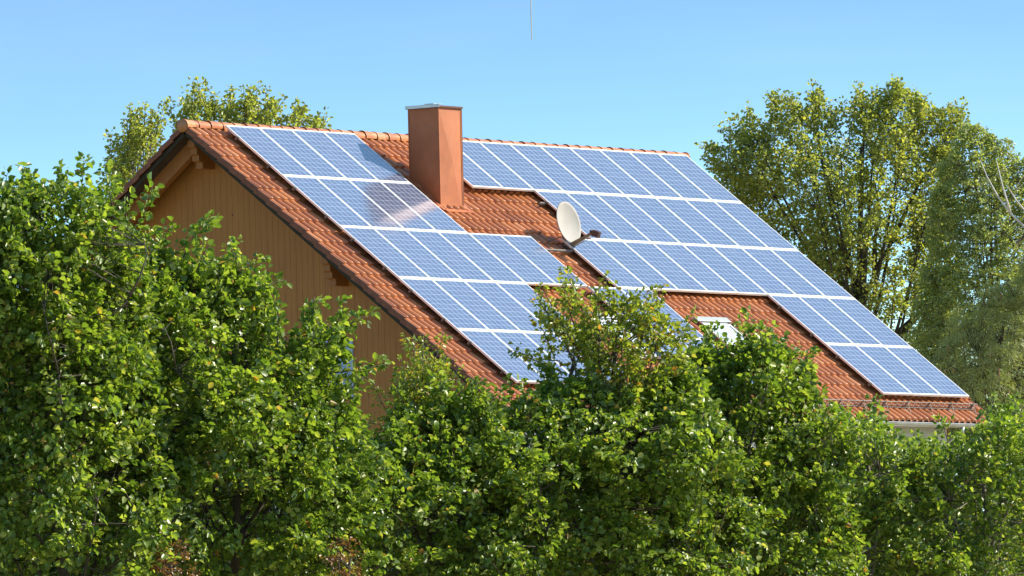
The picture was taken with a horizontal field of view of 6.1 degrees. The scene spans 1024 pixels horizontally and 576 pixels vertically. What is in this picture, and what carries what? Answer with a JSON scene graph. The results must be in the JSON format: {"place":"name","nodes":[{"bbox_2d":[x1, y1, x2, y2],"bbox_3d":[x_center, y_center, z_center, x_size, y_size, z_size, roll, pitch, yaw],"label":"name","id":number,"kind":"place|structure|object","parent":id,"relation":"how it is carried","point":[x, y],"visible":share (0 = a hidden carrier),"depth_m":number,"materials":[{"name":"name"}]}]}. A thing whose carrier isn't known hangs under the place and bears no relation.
{"place":"outdoors","nodes":[
{"label":"outdoors","id":0,"kind":"place"},
{"bbox_2d":[0,0,1023,557],"label":"sky","id":1,"kind":"structure","parent":0,"point":[658,75],"materials":[{"name":"blue"}]},
{"bbox_2d":[530,0,531,39],"bbox_3d":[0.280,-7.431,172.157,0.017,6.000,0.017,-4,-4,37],"label":"wire","id":2,"kind":"object","parent":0,"point":[531,20],"visible":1,"depth_m":172.01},
{"bbox_2d":[458,462,731,575],"bbox_3d":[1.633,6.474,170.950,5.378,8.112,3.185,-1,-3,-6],"label":"shrub","id":3,"kind":"object","parent":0,"point":[580,519],"depth_m":170.13,"materials":[{"name":"green plant"}]},
{"bbox_2d":[748,444,1023,575],"bbox_3d":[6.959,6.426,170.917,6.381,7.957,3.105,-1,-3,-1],"label":"shrub","id":4,"kind":"object","parent":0,"point":[876,567],"visible":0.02,"depth_m":170.26,"materials":[{"name":"green plant"}]},
{"bbox_2d":[923,244,1023,463],"bbox_3d":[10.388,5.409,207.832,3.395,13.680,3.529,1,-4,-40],"label":"tree","id":5,"kind":"object","parent":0,"point":[1007,302],"visible":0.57,"depth_m":207.66,"materials":[{"name":"green plant"}]},
{"label":"ground","id":6,"kind":"structure","parent":0,"visible":0},
{"bbox_2d":[0,151,181,575],"bbox_3d":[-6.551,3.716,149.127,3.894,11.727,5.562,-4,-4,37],"label":"hazel tree","id":7,"kind":"object","parent":6,"relation":"on","point":[94,327],"visible":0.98,"depth_m":148.23,"materials":[{"name":"green plant"}]},
{"bbox_2d":[0,446,222,575],"bbox_3d":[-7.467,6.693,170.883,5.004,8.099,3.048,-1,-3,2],"label":"shrub","id":8,"kind":"object","parent":6,"relation":"on","point":[54,568],"visible":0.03,"depth_m":170.38,"materials":[{"name":"green plant"}]},
{"bbox_2d":[99,96,172,197],"bbox_3d":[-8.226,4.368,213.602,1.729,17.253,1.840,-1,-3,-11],"label":"poplar tree","id":9,"kind":"object","parent":6,"relation":"on","point":[138,138],"visible":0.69,"depth_m":213.67,"materials":[{"name":"green plant"}]},
{"bbox_2d":[149,531,200,575],"bbox_3d":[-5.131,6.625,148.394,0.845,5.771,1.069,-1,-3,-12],"label":"russet shrub","id":10,"kind":"object","parent":6,"relation":"on","point":[168,566],"visible":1,"depth_m":148.43,"materials":[{"name":"brown plant"}]},
{"bbox_2d":[87,209,401,575],"bbox_3d":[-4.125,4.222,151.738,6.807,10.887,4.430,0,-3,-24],"label":"linden tree","id":11,"kind":"object","parent":6,"relation":"on","point":[283,452],"visible":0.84,"depth_m":150.96,"materials":[{"name":"green plant"}]},
{"bbox_2d":[164,76,333,132],"bbox_3d":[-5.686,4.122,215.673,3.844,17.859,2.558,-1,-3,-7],"label":"poplar tree","id":12,"kind":"object","parent":6,"relation":"on","point":[251,107],"visible":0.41,"depth_m":215.68,"materials":[{"name":"green plant"}]},
{"bbox_2d":[202,463,467,575],"bbox_3d":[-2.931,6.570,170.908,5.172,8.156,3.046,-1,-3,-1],"label":"shrub","id":13,"kind":"object","parent":6,"relation":"on","point":[423,540],"visible":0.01,"depth_m":170.46,"materials":[{"name":"green plant"}]},
{"bbox_2d":[322,536,366,575],"bbox_3d":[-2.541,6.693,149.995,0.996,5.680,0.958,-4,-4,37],"label":"russet shrub","id":14,"kind":"object","parent":6,"relation":"on","point":[340,558],"visible":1,"depth_m":150.02,"materials":[{"name":"brown plant"}]},
{"bbox_2d":[363,331,489,575],"bbox_3d":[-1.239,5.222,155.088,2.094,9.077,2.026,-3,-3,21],"label":"hawthorn tree","id":15,"kind":"object","parent":6,"relation":"on","point":[406,384],"visible":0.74,"depth_m":154.91,"materials":[{"name":"green plant"}]},
{"bbox_2d":[299,368,575,575],"bbox_3d":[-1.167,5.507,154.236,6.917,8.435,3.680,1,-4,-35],"label":"hazel tree","id":16,"kind":"object","parent":6,"relation":"on","point":[429,488],"visible":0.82,"depth_m":153.66,"materials":[{"name":"green plant"}]},
{"bbox_2d":[0,103,986,575],"bbox_3d":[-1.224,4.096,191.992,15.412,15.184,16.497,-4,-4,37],"label":"house","id":17,"kind":"structure","parent":6,"relation":"on","point":[198,169],"depth_m":186.46,"materials":[{"name":"tile"}]},
{"bbox_2d":[319,338,354,397],"bbox_3d":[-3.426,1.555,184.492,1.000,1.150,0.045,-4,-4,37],"label":"window","id":18,"kind":"structure","parent":17,"relation":"in","point":[351,342],"depth_m":184.25,"materials":[{"name":"glass"}]},
{"bbox_2d":[350,237,573,252],"bbox_3d":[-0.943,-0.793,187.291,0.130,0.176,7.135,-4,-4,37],"label":"mounting rail","id":19,"kind":"object","parent":17,"relation":"attached to","point":[548,250],"visible":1,"depth_m":189.65,"materials":[{"name":"metal"}]},
{"bbox_2d":[406,230,493,281],"bbox_3d":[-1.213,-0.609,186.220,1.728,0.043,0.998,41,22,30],"label":"solar panel","id":20,"kind":"object","parent":19,"relation":"attached to","point":[440,247],"visible":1,"depth_m":186.22,"materials":[{"name":"blue glass"}]},
{"bbox_2d":[437,231,524,282],"bbox_3d":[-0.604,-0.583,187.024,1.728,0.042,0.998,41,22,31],"label":"solar panel","id":21,"kind":"object","parent":19,"relation":"attached to","point":[481,257],"visible":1,"depth_m":187.02,"materials":[{"name":"blue glass"}]},
{"bbox_2d":[539,200,548,204],"bbox_3d":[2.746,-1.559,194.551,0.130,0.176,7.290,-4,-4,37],"label":"mounting rail","id":22,"kind":"object","parent":17,"relation":"attached to","point":[544,203],"visible":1,"depth_m":191.73,"materials":[{"name":"metal"}]},
{"bbox_2d":[543,202,600,248],"bbox_3d":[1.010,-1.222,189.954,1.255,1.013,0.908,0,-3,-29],"label":"satellite dish","id":23,"kind":"object","parent":17,"relation":"attached to","point":[568,222],"visible":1,"depth_m":190.31,"materials":[{"name":"beige paint"}]},
{"bbox_2d":[586,312,664,360],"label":"solar panel","id":24,"kind":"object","parent":17,"relation":"in","point":[659,357],"depth_m":187.56,"materials":[{"name":"glass"}]},
{"bbox_2d":[691,316,760,363],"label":"roof window","id":25,"kind":"structure","parent":17,"relation":"in","point":[728,328],"depth_m":190.56,"materials":[{"name":"white glass"}]},
{"bbox_3d":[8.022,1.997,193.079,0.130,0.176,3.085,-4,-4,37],"label":"mounting rail","id":26,"kind":"object","parent":17,"relation":"attached to","visible":0},
{"bbox_2d":[825,344,911,395],"bbox_3d":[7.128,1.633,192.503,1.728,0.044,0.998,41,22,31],"label":"solar panel","id":27,"kind":"object","parent":26,"relation":"attached to","point":[866,367],"visible":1,"depth_m":192.45,"materials":[{"name":"blue glass"}]},
{"bbox_2d":[855,345,940,396],"bbox_3d":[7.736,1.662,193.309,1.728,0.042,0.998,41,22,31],"label":"solar panel","id":28,"kind":"object","parent":26,"relation":"attached to","point":[899,371],"visible":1,"depth_m":193.29,"materials":[{"name":"blue glass"}]},
{"bbox_2d":[884,346,968,397],"bbox_3d":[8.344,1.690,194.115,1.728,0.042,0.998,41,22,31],"label":"solar panel","id":29,"kind":"object","parent":26,"relation":"attached to","point":[928,372],"visible":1,"depth_m":194.09,"materials":[{"name":"blue glass"}]},
{"bbox_2d":[507,266,701,575],"bbox_3d":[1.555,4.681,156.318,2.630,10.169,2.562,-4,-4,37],"label":"maple tree","id":30,"kind":"object","parent":6,"relation":"on","point":[586,333],"visible":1,"depth_m":156.12,"materials":[{"name":"green plant"}]},
{"bbox_2d":[452,336,769,575],"bbox_3d":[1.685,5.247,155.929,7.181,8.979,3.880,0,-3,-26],"label":"hazel tree","id":31,"kind":"object","parent":6,"relation":"on","point":[555,412],"visible":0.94,"depth_m":155.20,"materials":[{"name":"green plant"}]},
{"bbox_2d":[582,306,870,575],"bbox_3d":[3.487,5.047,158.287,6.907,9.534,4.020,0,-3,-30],"label":"maple tree","id":32,"kind":"object","parent":6,"relation":"on","point":[775,388],"visible":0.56,"depth_m":157.93,"materials":[{"name":"green plant"}]},
{"bbox_2d":[694,73,970,364],"bbox_3d":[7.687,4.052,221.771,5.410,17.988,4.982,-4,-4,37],"label":"poplar tree","id":33,"kind":"object","parent":6,"relation":"on","point":[757,185],"visible":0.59,"depth_m":221.42,"materials":[{"name":"green plant"}]},
{"bbox_2d":[749,393,975,575],"bbox_3d":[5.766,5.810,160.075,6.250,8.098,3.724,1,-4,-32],"label":"hazel tree","id":34,"kind":"object","parent":6,"relation":"on","point":[862,454],"visible":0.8,"depth_m":159.08,"materials":[{"name":"green plant"}]},
{"bbox_2d":[862,391,1023,575],"bbox_3d":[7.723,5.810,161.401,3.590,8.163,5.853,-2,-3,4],"label":"linden tree","id":35,"kind":"object","parent":6,"relation":"on","point":[980,456],"visible":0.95,"depth_m":160.20,"materials":[{"name":"green plant"}]},
{"bbox_2d":[900,121,1023,438],"bbox_3d":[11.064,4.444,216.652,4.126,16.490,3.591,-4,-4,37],"label":"birch tree","id":36,"kind":"object","parent":6,"relation":"on","point":[991,172],"visible":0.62,"depth_m":216.51,"materials":[{"name":"green plant"}]},
{"bbox_3d":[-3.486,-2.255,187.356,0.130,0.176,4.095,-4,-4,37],"label":"mounting rail","id":37,"kind":"object","parent":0,"visible":0},
{"bbox_2d":[225,125,313,176],"bbox_3d":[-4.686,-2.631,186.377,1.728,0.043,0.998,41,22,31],"label":"solar panel","id":38,"kind":"object","parent":37,"relation":"attached to","point":[262,145],"visible":1,"depth_m":186.34,"materials":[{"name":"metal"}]},
{"bbox_2d":[291,129,378,180],"bbox_3d":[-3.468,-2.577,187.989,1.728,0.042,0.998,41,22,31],"label":"solar panel","id":39,"kind":"object","parent":37,"relation":"attached to","point":[334,155],"visible":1,"depth_m":187.98,"materials":[{"name":"blue glass"}]},
{"bbox_2d":[323,131,409,182],"bbox_3d":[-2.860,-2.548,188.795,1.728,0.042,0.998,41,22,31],"label":"solar panel","id":40,"kind":"object","parent":37,"relation":"attached to","point":[366,156],"visible":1,"depth_m":188.79,"materials":[{"name":"blue glass"}]},
{"bbox_3d":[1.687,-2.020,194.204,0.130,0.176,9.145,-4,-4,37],"label":"mounting rail","id":41,"kind":"object","parent":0,"visible":0},
{"bbox_2d":[463,153,503,189],"bbox_3d":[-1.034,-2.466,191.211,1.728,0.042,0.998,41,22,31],"label":"solar panel","id":42,"kind":"object","parent":41,"relation":"attached to","point":[475,175],"visible":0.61,"depth_m":191.05,"materials":[{"name":"blue glass"}]},
{"bbox_2d":[463,141,533,191],"bbox_3d":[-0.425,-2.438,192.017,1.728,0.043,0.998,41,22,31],"label":"solar panel","id":43,"kind":"object","parent":41,"relation":"attached to","point":[491,165],"visible":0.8,"depth_m":191.98,"materials":[{"name":"blue glass"}]},
{"bbox_2d":[479,142,563,191],"bbox_3d":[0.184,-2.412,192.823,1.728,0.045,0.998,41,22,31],"label":"solar panel","id":44,"kind":"object","parent":41,"relation":"attached to","point":[521,166],"visible":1,"depth_m":192.81,"materials":[{"name":"blue glass"}]},
{"bbox_2d":[510,144,594,193],"bbox_3d":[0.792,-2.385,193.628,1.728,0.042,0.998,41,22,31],"label":"solar panel","id":45,"kind":"object","parent":41,"relation":"attached to","point":[564,179],"visible":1,"depth_m":193.62,"materials":[{"name":"blue glass"}]},
{"bbox_2d":[539,145,623,194],"bbox_3d":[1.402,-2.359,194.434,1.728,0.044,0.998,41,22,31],"label":"solar panel","id":46,"kind":"object","parent":41,"relation":"attached to","point":[581,170],"visible":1,"depth_m":194.43,"materials":[{"name":"blue glass"}]},
{"bbox_2d":[569,147,653,196],"bbox_3d":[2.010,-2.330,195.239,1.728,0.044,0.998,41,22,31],"label":"solar panel","id":47,"kind":"object","parent":41,"relation":"attached to","point":[611,172],"visible":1,"depth_m":195.23,"materials":[{"name":"blue glass"}]},
{"bbox_2d":[599,149,682,198],"bbox_3d":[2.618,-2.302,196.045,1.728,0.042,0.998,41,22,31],"label":"solar panel","id":48,"kind":"object","parent":41,"relation":"attached to","point":[640,173],"visible":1,"depth_m":196.04,"materials":[{"name":"blue glass"}]},
{"bbox_2d":[628,151,712,200],"bbox_3d":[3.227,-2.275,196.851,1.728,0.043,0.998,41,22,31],"label":"solar panel","id":49,"kind":"object","parent":41,"relation":"attached to","point":[670,176],"visible":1,"depth_m":196.84,"materials":[{"name":"blue glass"}]},
{"bbox_2d":[658,153,740,201],"bbox_3d":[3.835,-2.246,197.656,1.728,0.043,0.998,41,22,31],"label":"solar panel","id":50,"kind":"object","parent":41,"relation":"attached to","point":[699,177],"visible":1,"depth_m":197.65,"materials":[{"name":"blue glass"}]},
{"bbox_3d":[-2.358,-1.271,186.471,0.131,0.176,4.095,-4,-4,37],"label":"mounting rail","id":51,"kind":"object","parent":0,"visible":0},
{"bbox_2d":[282,175,371,227],"bbox_3d":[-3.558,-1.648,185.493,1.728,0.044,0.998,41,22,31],"label":"solar panel","id":52,"kind":"object","parent":51,"relation":"attached to","point":[319,195],"visible":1,"depth_m":185.46,"materials":[{"name":"blue glass"}]},
{"bbox_2d":[315,177,403,228],"bbox_3d":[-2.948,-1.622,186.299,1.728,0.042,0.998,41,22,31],"label":"solar panel","id":53,"kind":"object","parent":51,"relation":"attached to","point":[361,204],"visible":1,"depth_m":186.29,"materials":[{"name":"blue glass"}]},
{"bbox_2d":[348,179,435,230],"bbox_3d":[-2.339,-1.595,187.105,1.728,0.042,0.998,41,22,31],"label":"solar panel","id":54,"kind":"object","parent":51,"relation":"attached to","point":[400,212],"visible":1,"depth_m":187.10,"materials":[{"name":"blue glass"}]},
{"bbox_2d":[380,181,467,232],"bbox_3d":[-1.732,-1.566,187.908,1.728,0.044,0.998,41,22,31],"label":"solar panel","id":55,"kind":"object","parent":51,"relation":"attached to","point":[423,207],"visible":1,"depth_m":187.90,"materials":[{"name":"blue glass"}]},
{"bbox_3d":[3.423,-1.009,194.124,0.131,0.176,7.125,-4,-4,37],"label":"mounting rail","id":56,"kind":"object","parent":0,"visible":0},
{"bbox_2d":[534,190,621,240],"bbox_3d":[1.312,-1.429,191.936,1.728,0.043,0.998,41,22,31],"label":"solar panel","id":57,"kind":"object","parent":56,"relation":"attached to","point":[587,219],"visible":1,"depth_m":191.99,"materials":[{"name":"blue glass"}]},
{"bbox_2d":[566,192,650,241],"bbox_3d":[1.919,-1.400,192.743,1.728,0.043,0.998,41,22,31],"label":"solar panel","id":58,"kind":"object","parent":56,"relation":"attached to","point":[608,217],"visible":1,"depth_m":192.74,"materials":[{"name":"blue glass"}]},
{"bbox_2d":[596,194,680,243],"bbox_3d":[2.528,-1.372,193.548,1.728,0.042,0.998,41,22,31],"label":"solar panel","id":59,"kind":"object","parent":56,"relation":"attached to","point":[638,219],"visible":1,"depth_m":193.54,"materials":[{"name":"blue glass"}]},
{"bbox_2d":[626,196,710,245],"bbox_3d":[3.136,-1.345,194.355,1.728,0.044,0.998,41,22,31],"label":"solar panel","id":60,"kind":"object","parent":56,"relation":"attached to","point":[667,220],"visible":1,"depth_m":194.35,"materials":[{"name":"blue glass"}]},
{"bbox_2d":[655,197,739,246],"bbox_3d":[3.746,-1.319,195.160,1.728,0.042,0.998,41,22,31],"label":"solar panel","id":61,"kind":"object","parent":56,"relation":"attached to","point":[697,222],"visible":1,"depth_m":195.15,"materials":[{"name":"blue glass"}]},
{"bbox_2d":[684,199,768,248],"bbox_3d":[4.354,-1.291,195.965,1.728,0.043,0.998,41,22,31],"label":"solar panel","id":62,"kind":"object","parent":56,"relation":"attached to","point":[727,224],"visible":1,"depth_m":195.96,"materials":[{"name":"blue glass"}]},
{"bbox_2d":[714,201,796,249],"bbox_3d":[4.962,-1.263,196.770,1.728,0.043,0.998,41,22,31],"label":"solar panel","id":63,"kind":"object","parent":56,"relation":"attached to","point":[755,225],"visible":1,"depth_m":196.76,"materials":[{"name":"blue glass"}]},
{"bbox_3d":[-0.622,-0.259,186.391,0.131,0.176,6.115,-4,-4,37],"label":"mounting rail","id":64,"kind":"object","parent":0,"visible":0},
{"bbox_2d":[340,226,430,278],"bbox_3d":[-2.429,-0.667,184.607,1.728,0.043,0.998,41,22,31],"label":"solar panel","id":65,"kind":"object","parent":64,"relation":"attached to","point":[378,247],"visible":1,"depth_m":184.57,"materials":[{"name":"blue glass"}]},
{"bbox_2d":[374,228,461,279],"bbox_3d":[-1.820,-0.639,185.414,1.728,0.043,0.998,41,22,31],"label":"solar panel","id":66,"kind":"object","parent":64,"relation":"attached to","point":[417,253],"visible":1,"depth_m":185.41,"materials":[{"name":"blue glass"}]},
{"bbox_2d":[469,233,556,285],"bbox_3d":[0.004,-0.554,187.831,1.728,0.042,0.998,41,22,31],"label":"solar panel","id":67,"kind":"object","parent":64,"relation":"attached to","point":[513,259],"visible":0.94,"depth_m":187.82,"materials":[{"name":"blue glass"}]},
{"bbox_2d":[501,235,586,287],"bbox_3d":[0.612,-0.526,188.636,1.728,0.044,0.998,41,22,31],"label":"solar panel","id":68,"kind":"object","parent":64,"relation":"attached to","point":[539,256],"visible":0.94,"depth_m":188.65,"materials":[{"name":"blue glass"}]},
{"bbox_3d":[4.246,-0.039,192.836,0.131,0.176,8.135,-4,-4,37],"label":"mounting rail","id":69,"kind":"object","parent":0,"visible":0},
{"bbox_2d":[561,238,648,288],"bbox_3d":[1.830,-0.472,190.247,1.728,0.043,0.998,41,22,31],"label":"solar panel","id":70,"kind":"object","parent":69,"relation":"attached to","point":[596,256],"visible":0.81,"depth_m":190.19,"materials":[{"name":"blue glass"}]},
{"bbox_2d":[592,239,678,291],"bbox_3d":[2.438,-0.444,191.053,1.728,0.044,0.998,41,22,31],"label":"solar panel","id":71,"kind":"object","parent":69,"relation":"attached to","point":[632,262],"visible":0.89,"depth_m":191.06,"materials":[{"name":"blue glass"}]},
{"bbox_2d":[623,241,708,292],"bbox_3d":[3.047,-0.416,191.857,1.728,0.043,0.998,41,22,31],"label":"solar panel","id":72,"kind":"object","parent":69,"relation":"attached to","point":[671,271],"visible":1,"depth_m":191.84,"materials":[{"name":"blue glass"}]},
{"bbox_2d":[653,243,737,294],"bbox_3d":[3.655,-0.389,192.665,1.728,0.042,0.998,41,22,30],"label":"solar panel","id":73,"kind":"object","parent":69,"relation":"attached to","point":[691,264],"visible":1,"depth_m":192.65,"materials":[{"name":"blue glass"}]},
{"bbox_2d":[682,244,767,295],"bbox_3d":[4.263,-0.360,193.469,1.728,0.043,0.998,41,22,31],"label":"solar panel","id":74,"kind":"object","parent":69,"relation":"attached to","point":[726,270],"visible":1,"depth_m":193.45,"materials":[{"name":"blue glass"}]},
{"bbox_2d":[712,246,796,295],"bbox_3d":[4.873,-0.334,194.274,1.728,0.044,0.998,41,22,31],"label":"solar panel","id":75,"kind":"object","parent":69,"relation":"attached to","point":[754,270],"visible":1,"depth_m":194.26,"materials":[{"name":"blue glass"}]},
{"bbox_2d":[741,247,824,296],"bbox_3d":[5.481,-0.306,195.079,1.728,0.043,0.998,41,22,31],"label":"solar panel","id":76,"kind":"object","parent":69,"relation":"attached to","point":[783,272],"visible":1,"depth_m":195.07,"materials":[{"name":"blue glass"}]},
{"bbox_2d":[770,249,853,297],"bbox_3d":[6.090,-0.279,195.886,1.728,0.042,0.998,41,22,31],"label":"solar panel","id":77,"kind":"object","parent":69,"relation":"attached to","point":[812,273],"visible":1,"depth_m":195.88,"materials":[{"name":"blue glass"}]},
{"bbox_3d":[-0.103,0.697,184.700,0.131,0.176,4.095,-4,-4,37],"label":"mounting rail","id":78,"kind":"object","parent":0,"visible":0},
{"bbox_2d":[398,277,488,330],"bbox_3d":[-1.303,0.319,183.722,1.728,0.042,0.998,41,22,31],"label":"solar panel","id":79,"kind":"object","parent":78,"relation":"attached to","point":[438,300],"visible":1,"depth_m":183.68,"materials":[{"name":"blue glass"}]},
{"bbox_2d":[432,279,520,331],"bbox_3d":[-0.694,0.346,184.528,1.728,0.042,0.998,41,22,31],"label":"solar panel","id":80,"kind":"object","parent":78,"relation":"attached to","point":[476,305],"visible":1,"depth_m":184.52,"materials":[{"name":"blue glass"}]},
{"bbox_2d":[463,280,547,332],"bbox_3d":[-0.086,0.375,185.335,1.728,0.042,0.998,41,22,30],"label":"solar panel","id":81,"kind":"object","parent":78,"relation":"attached to","point":[504,303],"visible":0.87,"depth_m":185.35,"materials":[{"name":"blue glass"}]},
{"bbox_2d":[495,282,579,332],"bbox_3d":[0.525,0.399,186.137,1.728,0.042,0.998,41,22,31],"label":"solar panel","id":82,"kind":"object","parent":78,"relation":"attached to","point":[522,294],"visible":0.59,"depth_m":186.26,"materials":[{"name":"blue glass"}]},
{"bbox_3d":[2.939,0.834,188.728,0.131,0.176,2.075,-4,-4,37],"label":"mounting rail","id":83,"kind":"object","parent":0,"visible":0},
{"bbox_2d":[588,286,675,337],"bbox_3d":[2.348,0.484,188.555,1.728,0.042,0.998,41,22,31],"label":"solar panel","id":84,"kind":"object","parent":83,"relation":"attached to","point":[610,288],"visible":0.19,"depth_m":188.75,"materials":[{"name":"blue glass"}]},
{"bbox_2d":[621,288,704,338],"bbox_3d":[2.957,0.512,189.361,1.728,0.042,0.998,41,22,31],"label":"solar panel","id":85,"kind":"object","parent":83,"relation":"attached to","point":[666,309],"visible":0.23,"depth_m":189.53,"materials":[{"name":"blue glass"}]},
{"bbox_3d":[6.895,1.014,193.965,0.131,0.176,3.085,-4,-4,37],"label":"mounting rail","id":86,"kind":"object","parent":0,"visible":0},
{"bbox_2d":[768,294,853,344],"bbox_3d":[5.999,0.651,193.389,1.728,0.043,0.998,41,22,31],"label":"solar panel","id":87,"kind":"object","parent":86,"relation":"attached to","point":[809,319],"visible":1,"depth_m":193.35,"materials":[{"name":"blue glass"}]},
{"bbox_2d":[798,296,882,345],"bbox_3d":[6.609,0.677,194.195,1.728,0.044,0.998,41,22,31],"label":"solar panel","id":88,"kind":"object","parent":86,"relation":"attached to","point":[840,320],"visible":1,"depth_m":194.19,"materials":[{"name":"blue glass"}]},
{"bbox_2d":[827,297,910,346],"bbox_3d":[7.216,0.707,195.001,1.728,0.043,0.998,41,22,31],"label":"solar panel","id":89,"kind":"object","parent":86,"relation":"attached to","point":[868,321],"visible":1,"depth_m":195.00,"materials":[{"name":"blue glass"}]},
{"bbox_3d":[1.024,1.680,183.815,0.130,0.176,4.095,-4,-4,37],"label":"mounting rail","id":90,"kind":"object","parent":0,"visible":0},
{"bbox_2d":[457,329,542,383],"bbox_3d":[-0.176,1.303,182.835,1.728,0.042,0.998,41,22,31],"label":"solar panel","id":91,"kind":"object","parent":90,"relation":"attached to","point":[490,346],"visible":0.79,"depth_m":182.79,"materials":[{"name":"blue glass"}]},
{"bbox_2d":[491,331,568,383],"bbox_3d":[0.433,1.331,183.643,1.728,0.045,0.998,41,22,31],"label":"solar panel","id":92,"kind":"object","parent":90,"relation":"attached to","point":[515,338],"visible":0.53,"depth_m":183.83,"materials":[{"name":"blue glass"}]},
{"bbox_2d":[522,332,595,377],"bbox_3d":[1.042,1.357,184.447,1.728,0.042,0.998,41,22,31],"label":"solar panel","id":93,"kind":"object","parent":90,"relation":"attached to","point":[535,337],"visible":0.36,"depth_m":184.47,"materials":[{"name":"blue glass"}]},
{"bbox_2d":[554,333,628,379],"bbox_3d":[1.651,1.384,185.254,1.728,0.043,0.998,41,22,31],"label":"solar panel","id":94,"kind":"object","parent":90,"relation":"attached to","point":[608,377],"visible":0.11,"depth_m":185.14,"materials":[{"name":"blue glass"}]},
{"bbox_3d":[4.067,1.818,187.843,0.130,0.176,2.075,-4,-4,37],"label":"mounting rail","id":95,"kind":"object","parent":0,"visible":0},
{"bbox_2d":[660,340,731,386],"bbox_3d":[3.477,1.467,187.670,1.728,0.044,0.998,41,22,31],"label":"solar panel","id":96,"kind":"object","parent":95,"relation":"attached to","point":[668,347],"depth_m":187.73,"materials":[{"name":"blue glass"}]},
{"bbox_2d":[680,338,752,383],"bbox_3d":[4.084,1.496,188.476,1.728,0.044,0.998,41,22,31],"label":"solar panel","id":97,"kind":"object","parent":95,"relation":"attached to","point":[700,341],"visible":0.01,"depth_m":188.72,"materials":[{"name":"blue glass"}]},
{"bbox_3d":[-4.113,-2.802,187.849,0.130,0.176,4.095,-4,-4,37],"label":"mounting rail","id":98,"kind":"object","parent":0,"visible":0},
{"bbox_2d":[258,127,346,178],"bbox_3d":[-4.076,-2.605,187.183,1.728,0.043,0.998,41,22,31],"label":"solar panel","id":99,"kind":"object","parent":98,"relation":"on","point":[300,151],"visible":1,"depth_m":187.17,"materials":[{"name":"blue glass"}]}
]}

